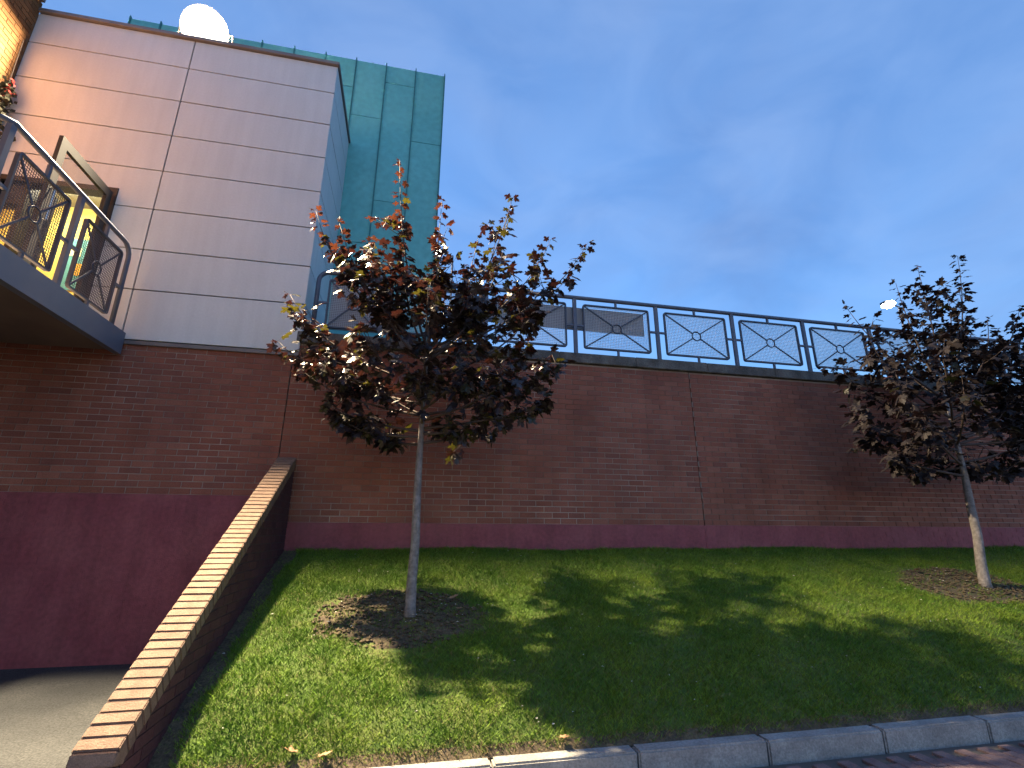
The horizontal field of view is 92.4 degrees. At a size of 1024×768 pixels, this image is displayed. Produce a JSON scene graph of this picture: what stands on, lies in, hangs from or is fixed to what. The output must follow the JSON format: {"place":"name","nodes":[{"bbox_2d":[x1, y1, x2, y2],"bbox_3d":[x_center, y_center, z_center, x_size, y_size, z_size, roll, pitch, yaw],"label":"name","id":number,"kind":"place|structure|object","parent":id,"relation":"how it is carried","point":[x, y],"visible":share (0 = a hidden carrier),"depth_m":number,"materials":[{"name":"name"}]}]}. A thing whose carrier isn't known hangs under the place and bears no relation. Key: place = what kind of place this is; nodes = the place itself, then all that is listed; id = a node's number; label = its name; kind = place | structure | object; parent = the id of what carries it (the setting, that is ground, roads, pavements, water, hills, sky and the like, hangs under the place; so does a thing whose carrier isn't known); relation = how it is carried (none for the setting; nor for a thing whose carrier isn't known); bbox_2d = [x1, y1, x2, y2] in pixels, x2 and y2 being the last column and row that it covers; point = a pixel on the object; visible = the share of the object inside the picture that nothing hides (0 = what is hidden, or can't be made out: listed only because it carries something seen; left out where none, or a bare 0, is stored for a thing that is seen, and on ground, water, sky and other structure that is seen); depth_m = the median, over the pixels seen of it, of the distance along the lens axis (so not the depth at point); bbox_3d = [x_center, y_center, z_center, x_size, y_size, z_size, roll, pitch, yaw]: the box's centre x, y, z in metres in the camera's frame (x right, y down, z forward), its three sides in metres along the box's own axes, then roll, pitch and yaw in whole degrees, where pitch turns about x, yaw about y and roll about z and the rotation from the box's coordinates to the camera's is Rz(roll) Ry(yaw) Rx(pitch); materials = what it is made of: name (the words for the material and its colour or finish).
{"place":"outdoors","nodes":[
{"label":"outdoors","id":0,"kind":"place"},
{"bbox_2d":[0,664,131,767],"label":"yard","id":1,"kind":"structure","parent":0,"point":[48,715],"depth_m":3.98,"materials":[{"name":"concrete"}]},
{"bbox_2d":[85,15,444,340],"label":"copper tower","id":2,"kind":"structure","parent":0,"point":[394,114],"depth_m":9.48,"materials":[{"name":"teal metal"}]},
{"bbox_2d":[436,250,453,342],"bbox_3d":[-2.994,-1.366,20.000,0.955,9.298,0.332,4,-17,-11],"label":"street lamp","id":3,"kind":"object","parent":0,"point":[451,272],"visible":0.09,"depth_m":21.16,"materials":[{"name":"grey metal"}]},
{"bbox_2d":[39,0,1023,385],"label":"sky","id":4,"kind":"structure","parent":0,"point":[798,159],"materials":[{"name":"blue"}]},
{"bbox_2d":[147,544,1023,767],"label":"lawn","id":5,"kind":"structure","parent":0,"point":[204,679],"depth_m":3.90,"materials":[{"name":"plant"}]},
{"bbox_2d":[282,746,297,752],"bbox_3d":[-1.335,2.214,2.975,0.091,0.051,0.088,-8,-19,27],"label":"dead leaf","id":6,"kind":"object","parent":5,"relation":"on","point":[291,749],"visible":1,"depth_m":2.98,"materials":[{"name":"beige plant"}]},
{"bbox_2d":[318,751,330,756],"bbox_3d":[-1.146,2.244,2.977,0.075,0.033,0.080,-12,-21,35],"label":"dead leaf","id":7,"kind":"object","parent":5,"relation":"on","point":[322,754],"visible":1,"depth_m":2.98,"materials":[{"name":"yellow plant"}]},
{"bbox_2d":[266,158,595,617],"bbox_3d":[-0.827,-0.277,5.392,3.616,5.118,1.980,4,-17,-11],"label":"maple tree","id":8,"kind":"object","parent":5,"relation":"on","point":[466,312],"visible":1,"depth_m":5.26,"materials":[{"name":"brown plant"}]},
{"bbox_2d":[312,566,1023,648],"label":"soil crumbs","id":9,"kind":"object","parent":5,"relation":"on","point":[342,604],"visible":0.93,"depth_m":4.59,"materials":[{"name":"brown soil"}]},
{"bbox_2d":[814,255,1023,588],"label":"maple tree","id":10,"kind":"object","parent":5,"relation":"on","point":[982,385],"visible":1,"depth_m":6.81,"materials":[{"name":"brown plant"}]},
{"bbox_2d":[755,740,1023,767],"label":"road","id":11,"kind":"structure","parent":0,"point":[1010,754],"depth_m":3.41,"materials":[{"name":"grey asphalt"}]},
{"bbox_2d":[880,300,913,364],"bbox_3d":[16.818,-0.088,20.821,0.911,7.468,0.513,11,-20,-32],"label":"street lamp","id":12,"kind":"object","parent":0,"point":[887,304],"visible":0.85,"depth_m":21.65,"materials":[{"name":"white metal"}]},
{"bbox_3d":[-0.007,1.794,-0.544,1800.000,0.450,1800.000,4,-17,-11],"label":"ground","id":13,"kind":"structure","parent":0,"visible":0},
{"bbox_2d":[0,0,45,100],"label":"ochre brick building","id":14,"kind":"structure","parent":13,"relation":"on","point":[18,19],"depth_m":6.61,"materials":[{"name":"yellow"}]},
{"bbox_2d":[0,40,23,141],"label":"climbing plant","id":15,"kind":"object","parent":14,"relation":"attached to","point":[7,87],"visible":0.94,"depth_m":6.41,"materials":[{"name":"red plant"}]},
{"bbox_2d":[66,457,295,767],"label":"sloping wall","id":16,"kind":"structure","parent":13,"relation":"on","point":[131,722],"depth_m":3.42,"materials":[{"name":"brown brick"}]},
{"bbox_2d":[0,331,1023,668],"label":"brick wall","id":17,"kind":"structure","parent":13,"relation":"on","point":[132,477],"depth_m":6.28,"materials":[{"name":"brown brick"}]},
{"bbox_2d":[0,7,350,356],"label":"white building","id":18,"kind":"structure","parent":17,"relation":"on","point":[204,174],"depth_m":6.80,"materials":[{"name":"grey"}]},
{"bbox_2d":[4,198,57,267],"bbox_3d":[-6.403,-1.560,6.358,0.480,2.010,0.040,0,-17,0],"label":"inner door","id":19,"kind":"structure","parent":18,"relation":"in","point":[31,263],"depth_m":6.47,"materials":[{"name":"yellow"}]},
{"bbox_2d":[0,114,131,353],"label":"balcony","id":20,"kind":"structure","parent":18,"relation":"attached to","point":[37,307],"depth_m":4.94,"materials":[{"name":"grey metal"}]},
{"bbox_2d":[22,135,112,300],"bbox_3d":[-5.139,-1.738,5.712,0.102,1.915,0.990,4,-17,-11],"label":"door leaf","id":21,"kind":"structure","parent":18,"relation":"in","point":[63,147],"depth_m":5.77,"materials":[{"name":"metal"}]},
{"bbox_2d":[60,239,88,289],"bbox_3d":[-6.619,-1.824,7.523,0.520,0.870,0.012,4,-17,-11],"label":"poster","id":22,"kind":"object","parent":18,"relation":"attached to","point":[62,285],"visible":0.09,"depth_m":7.50,"materials":[{"name":"multicoloured paper"}]},
{"bbox_2d":[178,4,233,42],"bbox_3d":[-4.747,-5.443,7.604,0.774,0.565,0.486,4,-17,-11],"label":"satellite dish","id":23,"kind":"object","parent":18,"relation":"on","point":[202,20],"visible":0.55,"depth_m":7.54,"materials":[{"name":"metal"}]},
{"bbox_2d":[311,270,1023,383],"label":"terrace railing","id":24,"kind":"object","parent":17,"relation":"on","point":[733,339],"visible":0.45,"depth_m":7.95,"materials":[{"name":"grey metal"}]},
{"bbox_2d":[328,284,387,332],"bbox_3d":[-2.169,-1.073,7.001,0.800,0.700,0.016,4,-17,-11],"label":"board","id":25,"kind":"object","parent":24,"relation":"attached to","point":[347,319],"visible":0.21,"depth_m":6.94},
{"bbox_2d":[473,297,643,336],"bbox_3d":[0.642,-1.042,7.603,3.000,0.380,0.016,4,-17,-11],"label":"board","id":26,"kind":"object","parent":24,"relation":"attached to","point":[570,316],"visible":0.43,"depth_m":7.70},
{"bbox_2d":[373,711,1023,767],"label":"kerb","id":27,"kind":"structure","parent":13,"relation":"on","point":[754,750],"depth_m":3.40,"materials":[{"name":"concrete"}]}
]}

